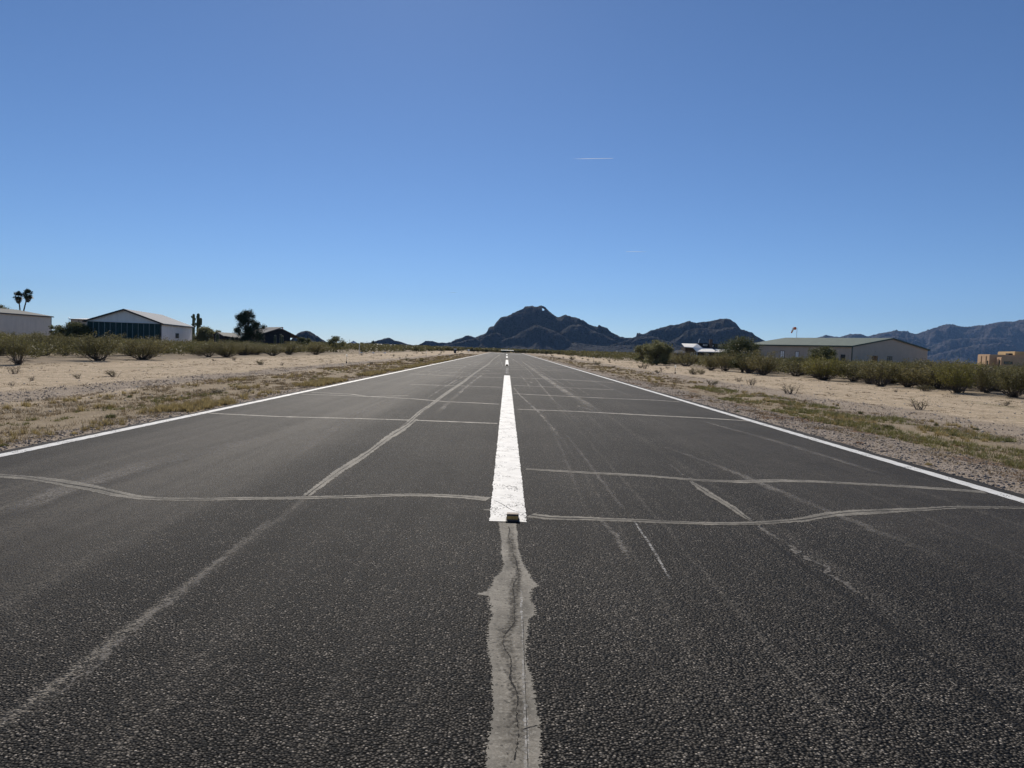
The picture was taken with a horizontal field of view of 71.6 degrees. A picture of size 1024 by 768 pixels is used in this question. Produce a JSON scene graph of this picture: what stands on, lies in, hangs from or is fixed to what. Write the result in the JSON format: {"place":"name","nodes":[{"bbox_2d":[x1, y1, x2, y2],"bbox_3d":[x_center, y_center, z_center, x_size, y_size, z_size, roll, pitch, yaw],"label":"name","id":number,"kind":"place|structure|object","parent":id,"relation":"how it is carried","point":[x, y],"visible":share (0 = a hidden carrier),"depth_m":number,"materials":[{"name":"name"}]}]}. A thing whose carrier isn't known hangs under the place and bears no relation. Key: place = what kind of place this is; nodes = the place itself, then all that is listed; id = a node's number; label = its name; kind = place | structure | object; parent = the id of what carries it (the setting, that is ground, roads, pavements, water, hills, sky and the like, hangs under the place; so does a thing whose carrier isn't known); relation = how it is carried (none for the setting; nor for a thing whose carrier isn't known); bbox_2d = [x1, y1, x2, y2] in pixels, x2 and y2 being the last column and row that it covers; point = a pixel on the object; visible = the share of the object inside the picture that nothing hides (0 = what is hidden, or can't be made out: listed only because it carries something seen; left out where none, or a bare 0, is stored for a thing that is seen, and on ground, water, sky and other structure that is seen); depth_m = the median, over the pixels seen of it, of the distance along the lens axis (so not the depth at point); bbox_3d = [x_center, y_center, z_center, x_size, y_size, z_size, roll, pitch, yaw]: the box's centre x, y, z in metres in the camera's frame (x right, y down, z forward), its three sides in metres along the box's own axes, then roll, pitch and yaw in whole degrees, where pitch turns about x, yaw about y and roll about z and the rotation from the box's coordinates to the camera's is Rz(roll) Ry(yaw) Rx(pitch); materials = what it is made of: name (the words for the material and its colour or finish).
{"place":"outdoors","nodes":[
{"label":"outdoors","id":0,"kind":"place"},
{"bbox_2d":[251,327,298,344],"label":"house","id":1,"kind":"structure","parent":0,"point":[270,333],"depth_m":120.55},
{"bbox_2d":[291,331,325,342],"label":"hill","id":2,"kind":"structure","parent":0,"point":[309,335],"depth_m":1482.21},
{"bbox_2d":[363,338,409,344],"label":"hill","id":3,"kind":"structure","parent":0,"point":[390,341],"depth_m":2275.96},
{"bbox_2d":[0,348,1023,493],"bbox_3d":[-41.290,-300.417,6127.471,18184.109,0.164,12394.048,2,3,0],"label":"ground","id":4,"kind":"structure","parent":0,"point":[60,373],"depth_m":26.70,"materials":[{"name":"sand"}]},
{"bbox_2d":[0,332,17,354],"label":"creosote bush","id":5,"kind":"object","parent":4,"relation":"on","point":[5,341],"visible":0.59,"depth_m":39.45,"materials":[{"name":"green plant"}]},
{"bbox_2d":[0,331,29,355],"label":"creosote bush","id":6,"kind":"object","parent":4,"relation":"on","point":[10,340],"visible":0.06,"depth_m":48.95,"materials":[{"name":"green plant"}]},
{"bbox_2d":[8,366,22,373],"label":"desert shrub","id":7,"kind":"object","parent":4,"relation":"on","point":[17,370],"visible":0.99,"depth_m":26.05,"materials":[{"name":"brown plant"}]},
{"bbox_2d":[0,333,33,364],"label":"creosote bush","id":8,"kind":"object","parent":4,"relation":"on","point":[18,347],"visible":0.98,"depth_m":34.15,"materials":[{"name":"green plant"}]},
{"bbox_2d":[11,291,23,309],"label":"fan palm","id":9,"kind":"object","parent":4,"relation":"on","point":[17,299],"visible":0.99,"depth_m":176.07,"materials":[{"name":"green plant"}]},
{"bbox_2d":[3,331,45,341],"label":"creosote bush","id":10,"kind":"object","parent":4,"relation":"on","point":[22,335],"visible":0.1,"depth_m":55.27,"materials":[{"name":"green plant"}]},
{"bbox_2d":[0,308,53,335],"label":"hangar","id":11,"kind":"structure","parent":4,"relation":"on","point":[20,321],"depth_m":139.65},
{"bbox_2d":[22,289,33,310],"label":"fan palm","id":12,"kind":"object","parent":4,"relation":"on","point":[28,297],"visible":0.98,"depth_m":176.03,"materials":[{"name":"green plant"}]},
{"bbox_2d":[22,329,64,355],"bbox_3d":[-32.205,-2.837,49.136,2.912,1.933,2.455,1,3,-10],"label":"creosote bush","id":13,"kind":"object","parent":4,"relation":"on","point":[41,338],"visible":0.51,"depth_m":49.13,"materials":[{"name":"green plant"}]},
{"bbox_2d":[30,333,66,340],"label":"creosote bush","id":14,"kind":"object","parent":4,"relation":"on","point":[51,335],"visible":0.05,"depth_m":69.17,"materials":[{"name":"green plant"}]},
{"bbox_2d":[48,325,62,336],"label":"mesquite tree","id":15,"kind":"object","parent":4,"relation":"on","point":[52,327],"visible":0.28,"depth_m":126.51,"materials":[{"name":"green plant"}]},
{"bbox_2d":[48,332,81,355],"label":"creosote bush","id":16,"kind":"object","parent":4,"relation":"on","point":[70,353],"visible":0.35,"depth_m":51.53,"materials":[{"name":"green plant"}]},
{"bbox_2d":[54,321,93,337],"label":"mesquite tree","id":17,"kind":"object","parent":4,"relation":"on","point":[75,327],"visible":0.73,"depth_m":119.86,"materials":[{"name":"green plant"}]},
{"bbox_2d":[71,318,88,324],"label":"hangar","id":18,"kind":"structure","parent":4,"relation":"on","point":[77,320],"depth_m":188.63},
{"bbox_2d":[61,328,123,360],"bbox_3d":[-25.032,-2.345,42.497,3.139,2.019,2.964,1,3,-18],"label":"creosote bush","id":19,"kind":"object","parent":4,"relation":"on","point":[93,346],"visible":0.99,"depth_m":42.36,"materials":[{"name":"green plant"}]},
{"bbox_2d":[102,371,123,376],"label":"desert shrub","id":20,"kind":"object","parent":4,"relation":"on","point":[113,374],"visible":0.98,"depth_m":26.48,"materials":[{"name":"brown plant"}]},
{"bbox_2d":[101,332,136,349],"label":"creosote bush","id":21,"kind":"object","parent":4,"relation":"on","point":[115,339],"visible":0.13,"depth_m":68.73,"materials":[{"name":"green plant"}]},
{"bbox_2d":[114,340,138,355],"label":"creosote bush","id":22,"kind":"object","parent":4,"relation":"on","point":[127,349],"visible":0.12,"depth_m":56.68,"materials":[{"name":"green plant"}]},
{"bbox_2d":[82,309,194,341],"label":"hangar","id":23,"kind":"structure","parent":4,"relation":"on","point":[133,324],"depth_m":123.50,"materials":[{"name":"white metal"}]},
{"bbox_2d":[87,321,92,335],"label":"door panel","id":24,"kind":"structure","parent":23,"relation":"in","point":[90,323],"depth_m":121.75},
{"bbox_2d":[93,322,98,337],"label":"door panel","id":25,"kind":"structure","parent":23,"relation":"in","point":[95,324],"depth_m":122.00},
{"bbox_2d":[99,322,103,337],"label":"door panel","id":26,"kind":"structure","parent":23,"relation":"in","point":[101,324],"depth_m":122.14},
{"bbox_2d":[104,322,109,337],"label":"door panel","id":27,"kind":"structure","parent":23,"relation":"in","point":[106,324],"depth_m":122.37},
{"bbox_2d":[110,322,115,338],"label":"door panel","id":28,"kind":"structure","parent":23,"relation":"in","point":[112,324],"depth_m":122.52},
{"bbox_2d":[116,322,120,338],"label":"door panel","id":29,"kind":"structure","parent":23,"relation":"in","point":[118,325],"depth_m":122.79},
{"bbox_2d":[121,323,126,338],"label":"door panel","id":30,"kind":"structure","parent":23,"relation":"in","point":[123,325],"depth_m":122.94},
{"bbox_2d":[127,323,131,339],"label":"door panel","id":31,"kind":"structure","parent":23,"relation":"in","point":[129,325],"depth_m":123.18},
{"bbox_2d":[132,323,137,338],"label":"door panel","id":32,"kind":"structure","parent":23,"relation":"in","point":[134,325],"depth_m":123.33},
{"bbox_2d":[138,323,143,339],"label":"door panel","id":33,"kind":"structure","parent":23,"relation":"in","point":[140,325],"depth_m":123.58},
{"bbox_2d":[143,323,148,338],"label":"door panel","id":34,"kind":"structure","parent":23,"relation":"in","point":[146,326],"depth_m":123.73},
{"bbox_2d":[149,324,154,338],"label":"door panel","id":35,"kind":"structure","parent":23,"relation":"in","point":[151,326],"depth_m":123.97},
{"bbox_2d":[154,324,159,340],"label":"door panel","id":36,"kind":"structure","parent":23,"relation":"in","point":[157,326],"depth_m":124.12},
{"bbox_2d":[115,335,176,359],"bbox_3d":[-25.378,-2.517,48.674,3.318,1.828,3.723,4,4,42],"label":"creosote bush","id":37,"kind":"object","parent":4,"relation":"on","point":[146,351],"visible":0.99,"depth_m":48.52,"materials":[{"name":"green plant"}]},
{"bbox_2d":[191,314,196,341],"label":"saguaro cactus","id":38,"kind":"object","parent":4,"relation":"on","point":[194,324],"visible":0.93,"depth_m":153.93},
{"bbox_2d":[193,348,203,355],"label":"creosote bush","id":39,"kind":"object","parent":4,"relation":"on","point":[198,354],"visible":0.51,"depth_m":64.38,"materials":[{"name":"green plant"}]},
{"bbox_2d":[196,313,201,335],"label":"saguaro cactus","id":40,"kind":"object","parent":4,"relation":"on","point":[199,321],"visible":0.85,"depth_m":154.88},
{"bbox_2d":[192,326,216,341],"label":"palo verde tree","id":41,"kind":"object","parent":4,"relation":"on","point":[204,333],"visible":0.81,"depth_m":140.14,"materials":[{"name":"green plant"}]},
{"bbox_2d":[194,341,218,356],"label":"creosote bush","id":42,"kind":"object","parent":4,"relation":"on","point":[206,350],"visible":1,"depth_m":59.33,"materials":[{"name":"green plant"}]},
{"bbox_2d":[211,389,226,392],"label":"desert shrub","id":43,"kind":"object","parent":4,"relation":"on","point":[217,390],"visible":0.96,"depth_m":20.02,"materials":[{"name":"plant"}]},
{"bbox_2d":[206,340,244,357],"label":"creosote bush","id":44,"kind":"object","parent":4,"relation":"on","point":[226,351],"visible":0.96,"depth_m":60.24,"materials":[{"name":"green plant"}]},
{"bbox_2d":[213,332,239,342],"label":"shed","id":45,"kind":"structure","parent":4,"relation":"on","point":[223,336],"depth_m":131.79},
{"bbox_2d":[212,339,242,354],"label":"creosote bush","id":46,"kind":"object","parent":4,"relation":"on","point":[228,343],"visible":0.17,"depth_m":73.27,"materials":[{"name":"green plant"}]},
{"bbox_2d":[234,343,257,354],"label":"creosote bush","id":47,"kind":"object","parent":4,"relation":"on","point":[244,349],"visible":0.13,"depth_m":74.28,"materials":[{"name":"green plant"}]},
{"bbox_2d":[226,309,266,343],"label":"tree","id":48,"kind":"object","parent":4,"relation":"on","point":[245,321],"visible":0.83,"depth_m":104.27,"materials":[{"name":"green plant"}]},
{"bbox_2d":[237,339,260,354],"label":"creosote bush","id":49,"kind":"object","parent":4,"relation":"on","point":[246,350],"visible":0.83,"depth_m":72.69,"materials":[{"name":"green plant"}]},
{"bbox_2d":[251,345,264,354],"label":"creosote bush","id":50,"kind":"object","parent":4,"relation":"on","point":[260,351],"visible":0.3,"depth_m":78.06,"materials":[{"name":"green plant"}]},
{"bbox_2d":[248,340,272,353],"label":"creosote bush","id":51,"kind":"object","parent":4,"relation":"on","point":[258,343],"visible":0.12,"depth_m":80.72,"materials":[{"name":"green plant"}]},
{"bbox_2d":[256,342,286,355],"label":"creosote bush","id":52,"kind":"object","parent":4,"relation":"on","point":[280,350],"visible":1,"depth_m":73.58,"materials":[{"name":"green plant"}]},
{"bbox_2d":[279,341,299,354],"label":"creosote bush","id":53,"kind":"object","parent":4,"relation":"on","point":[291,350],"visible":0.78,"depth_m":82.75,"materials":[{"name":"green plant"}]},
{"bbox_2d":[296,337,310,344],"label":"mesquite tree","id":54,"kind":"object","parent":4,"relation":"on","point":[303,340],"visible":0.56,"depth_m":119.49,"materials":[{"name":"green plant"}]},
{"bbox_2d":[304,342,327,354],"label":"creosote bush","id":55,"kind":"object","parent":4,"relation":"on","point":[312,349],"visible":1,"depth_m":91.39,"materials":[{"name":"green plant"}]},
{"bbox_2d":[325,336,345,351],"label":"mesquite tree","id":56,"kind":"object","parent":4,"relation":"on","point":[334,339],"visible":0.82,"depth_m":127.22,"materials":[{"name":"green plant"}]},
{"bbox_2d":[0,352,1023,767],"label":"runway","id":57,"kind":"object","parent":4,"relation":"on","point":[362,572],"visible":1,"depth_m":4.44,"materials":[{"name":"asphalt"}]},
{"bbox_2d":[506,512,518,521],"bbox_3d":[0.006,1.162,6.215,0.120,0.055,0.160,2,3,1],"label":"pavement marker","id":58,"kind":"object","parent":57,"relation":"on","point":[512,517],"visible":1,"depth_m":6.17,"materials":[{"name":"plastic"}]},
{"bbox_2d":[0,354,1023,480],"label":"dry grass","id":59,"kind":"structure","parent":4,"relation":"on","point":[198,392],"depth_m":19.31,"materials":[{"name":"plant"}]},
{"bbox_2d":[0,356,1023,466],"bbox_3d":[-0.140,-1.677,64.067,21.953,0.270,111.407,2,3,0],"label":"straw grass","id":60,"kind":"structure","parent":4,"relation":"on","point":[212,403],"depth_m":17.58,"materials":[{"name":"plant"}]},
{"bbox_2d":[0,370,1023,469],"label":"green grass","id":61,"kind":"structure","parent":4,"relation":"on","point":[891,432],"depth_m":15.62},
{"bbox_2d":[0,333,1023,389],"bbox_3d":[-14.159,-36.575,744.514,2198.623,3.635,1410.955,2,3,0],"label":"scrub","id":62,"kind":"object","parent":4,"relation":"on","point":[187,348],"visible":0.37,"depth_m":104.14,"materials":[{"name":"green plant"}]},
{"bbox_2d":[4,355,1023,442],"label":"sand stones","id":63,"kind":"object","parent":4,"relation":"on","point":[624,367],"visible":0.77,"depth_m":26.45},
{"bbox_2d":[633,344,647,362],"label":"palo verde tree","id":64,"kind":"object","parent":4,"relation":"on","point":[641,355],"visible":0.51,"depth_m":111.95,"materials":[{"name":"green plant"}]},
{"bbox_2d":[642,340,673,364],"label":"palo verde tree","id":65,"kind":"object","parent":4,"relation":"on","point":[658,351],"visible":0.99,"depth_m":99.22,"materials":[{"name":"green plant"}]},
{"bbox_2d":[670,351,702,365],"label":"creosote bush","id":66,"kind":"object","parent":4,"relation":"on","point":[679,358],"visible":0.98,"depth_m":94.11,"materials":[{"name":"green plant"}]},
{"bbox_2d":[687,366,698,374],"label":"desert shrub","id":67,"kind":"object","parent":4,"relation":"on","point":[694,373],"visible":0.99,"depth_m":57.46,"materials":[{"name":"brown plant"}]},
{"bbox_2d":[681,339,729,356],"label":"house","id":68,"kind":"structure","parent":4,"relation":"on","point":[704,348],"depth_m":148.56,"materials":[{"name":"white paint"}]},
{"bbox_2d":[699,352,720,369],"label":"creosote bush","id":69,"kind":"object","parent":4,"relation":"on","point":[708,364],"visible":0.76,"depth_m":74.54,"materials":[{"name":"green plant"}]},
{"bbox_2d":[704,379,719,384],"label":"desert shrub","id":70,"kind":"object","parent":4,"relation":"on","point":[715,382],"visible":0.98,"depth_m":36.31,"materials":[{"name":"beige plant"}]},
{"bbox_2d":[712,348,736,370],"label":"creosote bush","id":71,"kind":"object","parent":4,"relation":"on","point":[724,361],"visible":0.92,"depth_m":71.89,"materials":[{"name":"green plant"}]},
{"bbox_2d":[715,335,764,356],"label":"mesquite tree","id":72,"kind":"object","parent":4,"relation":"on","point":[740,345],"visible":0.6,"depth_m":98.86,"materials":[{"name":"green plant"}]},
{"bbox_2d":[729,353,750,371],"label":"bush","id":73,"kind":"object","parent":4,"relation":"on","point":[734,363],"visible":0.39,"depth_m":70.02,"materials":[{"name":"green plant"}]},
{"bbox_2d":[733,348,762,372],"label":"creosote bush","id":74,"kind":"object","parent":4,"relation":"on","point":[740,363],"visible":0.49,"depth_m":68.15,"materials":[{"name":"green plant"}]},
{"bbox_2d":[745,379,758,384],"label":"desert shrub","id":75,"kind":"object","parent":4,"relation":"on","point":[751,381],"visible":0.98,"depth_m":38.62,"materials":[{"name":"brown plant"}]},
{"bbox_2d":[743,349,786,374],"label":"creosote bush","id":76,"kind":"object","parent":4,"relation":"on","point":[763,369],"visible":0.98,"depth_m":61.27,"materials":[{"name":"green plant"}]},
{"bbox_2d":[778,383,801,393],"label":"desert shrub","id":77,"kind":"object","parent":4,"relation":"on","point":[791,390],"visible":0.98,"depth_m":31.31,"materials":[{"name":"brown plant"}]},
{"bbox_2d":[784,357,806,371],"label":"bush","id":78,"kind":"object","parent":4,"relation":"on","point":[791,359],"visible":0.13,"depth_m":79.78,"materials":[{"name":"green plant"}]},
{"bbox_2d":[783,352,812,375],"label":"creosote bush","id":79,"kind":"object","parent":4,"relation":"on","point":[790,366],"visible":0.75,"depth_m":60.37,"materials":[{"name":"green plant"}]},
{"bbox_2d":[800,361,832,376],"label":"creosote bush","id":80,"kind":"object","parent":4,"relation":"on","point":[810,371],"visible":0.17,"depth_m":58.42,"materials":[{"name":"green plant"}]},
{"bbox_2d":[620,379,1023,484],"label":"rusty weeds","id":81,"kind":"object","parent":4,"relation":"on","point":[783,417],"visible":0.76,"depth_m":18.05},
{"bbox_2d":[806,344,838,360],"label":"mesquite tree","id":82,"kind":"object","parent":4,"relation":"on","point":[826,351],"visible":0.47,"depth_m":91.48,"materials":[{"name":"green plant"}]},
{"bbox_2d":[793,353,856,379],"bbox_3d":[23.426,-1.313,52.831,4.047,2.245,3.988,2,3,1],"label":"creosote bush","id":83,"kind":"object","parent":4,"relation":"on","point":[827,369],"visible":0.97,"depth_m":52.67,"materials":[{"name":"green plant"}]},
{"bbox_2d":[752,338,929,363],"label":"hangar","id":84,"kind":"structure","parent":4,"relation":"on","point":[892,349],"depth_m":134.95,"materials":[{"name":"beige metal"}]},
{"bbox_2d":[837,355,869,381],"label":"creosote bush","id":85,"kind":"object","parent":4,"relation":"on","point":[853,378],"visible":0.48,"depth_m":52.11,"materials":[{"name":"green plant"}]},
{"bbox_2d":[846,364,882,383],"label":"creosote bush","id":86,"kind":"object","parent":4,"relation":"on","point":[861,372],"visible":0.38,"depth_m":48.73,"materials":[{"name":"green plant"}]},
{"bbox_2d":[858,351,902,386],"bbox_3d":[22.540,-0.896,43.410,2.610,2.228,2.400,3,3,20],"label":"creosote bush","id":87,"kind":"object","parent":4,"relation":"on","point":[892,369],"visible":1,"depth_m":43.21,"materials":[{"name":"green plant"}]},
{"bbox_2d":[876,365,905,383],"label":"creosote bush","id":88,"kind":"object","parent":4,"relation":"on","point":[892,381],"visible":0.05,"depth_m":50.00,"materials":[{"name":"green plant"}]},
{"bbox_2d":[891,358,924,386],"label":"creosote bush","id":89,"kind":"object","parent":4,"relation":"on","point":[898,379],"visible":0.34,"depth_m":45.39,"materials":[{"name":"green plant"}]},
{"bbox_2d":[903,398,936,409],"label":"desert shrub","id":90,"kind":"object","parent":4,"relation":"on","point":[917,405],"visible":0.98,"depth_m":22.90,"materials":[{"name":"beige plant"}]},
{"bbox_2d":[901,359,949,387],"bbox_3d":[25.767,-0.735,43.991,3.164,2.142,3.296,1,3,-25],"label":"creosote bush","id":91,"kind":"object","parent":4,"relation":"on","point":[920,370],"visible":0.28,"depth_m":43.96,"materials":[{"name":"green plant"}]},
{"bbox_2d":[916,384,935,390],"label":"desert shrub","id":92,"kind":"object","parent":4,"relation":"on","point":[923,387],"visible":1,"depth_m":38.48,"materials":[{"name":"green plant"}]},
{"bbox_2d":[881,358,977,389],"bbox_3d":[25.312,-0.639,42.427,5.772,2.007,4.489,4,3,30],"label":"creosote bush","id":93,"kind":"object","parent":4,"relation":"on","point":[920,377],"visible":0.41,"depth_m":42.02,"materials":[{"name":"green plant"}]},
{"bbox_2d":[918,358,948,385],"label":"creosote bush","id":94,"kind":"object","parent":4,"relation":"on","point":[937,365],"visible":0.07,"depth_m":45.43,"materials":[{"name":"green plant"}]},
{"bbox_2d":[928,356,982,392],"bbox_3d":[23.291,-0.498,37.347,2.526,2.010,2.689,4,3,34],"label":"creosote bush","id":95,"kind":"object","parent":4,"relation":"on","point":[953,378],"visible":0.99,"depth_m":37.16,"materials":[{"name":"green plant"}]},
{"bbox_2d":[974,361,1004,392],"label":"creosote bush","id":96,"kind":"object","parent":4,"relation":"on","point":[983,379],"visible":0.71,"depth_m":37.58,"materials":[{"name":"green plant"}]},
{"bbox_2d":[971,364,1022,390],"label":"creosote bush","id":97,"kind":"object","parent":4,"relation":"on","point":[997,377],"visible":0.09,"depth_m":41.52,"materials":[{"name":"green plant"}]},
{"bbox_2d":[985,361,1023,397],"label":"creosote bush","id":98,"kind":"object","parent":4,"relation":"on","point":[1015,379],"visible":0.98,"depth_m":34.77,"materials":[{"name":"green plant"}]},
{"bbox_2d":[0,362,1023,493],"bbox_3d":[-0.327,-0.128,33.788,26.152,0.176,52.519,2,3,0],"label":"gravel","id":99,"kind":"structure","parent":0,"point":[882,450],"depth_m":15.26,"materials":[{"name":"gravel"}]},
{"bbox_2d":[0,353,1023,437],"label":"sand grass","id":100,"kind":"structure","parent":0,"point":[424,356],"depth_m":36.20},
{"bbox_2d":[0,0,1023,344],"label":"sky","id":101,"kind":"structure","parent":0,"point":[412,172],"materials":[{"name":"blue"}]},
{"bbox_2d":[419,305,764,353],"bbox_3d":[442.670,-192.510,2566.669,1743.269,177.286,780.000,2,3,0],"label":"mountain","id":102,"kind":"structure","parent":0,"point":[530,327],"depth_m":2548.88,"materials":[{"name":"stone"}]},
{"bbox_2d":[671,350,685,355],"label":"shed","id":103,"kind":"structure","parent":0,"point":[676,351],"depth_m":139.36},
{"bbox_2d":[818,319,1023,363],"bbox_3d":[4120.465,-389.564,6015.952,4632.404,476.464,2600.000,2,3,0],"label":"mountain range","id":104,"kind":"structure","parent":0,"point":[949,342],"depth_m":6158.78,"materials":[{"name":"stone"}]},
{"bbox_2d":[974,366,993,391],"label":"bush","id":105,"kind":"object","parent":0,"point":[985,373],"visible":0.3,"depth_m":38.66,"materials":[{"name":"green plant"}]},
{"bbox_2d":[977,351,1023,366],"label":"house","id":106,"kind":"structure","parent":0,"point":[1007,357],"depth_m":125.08,"materials":[{"name":"beige"}]}
]}

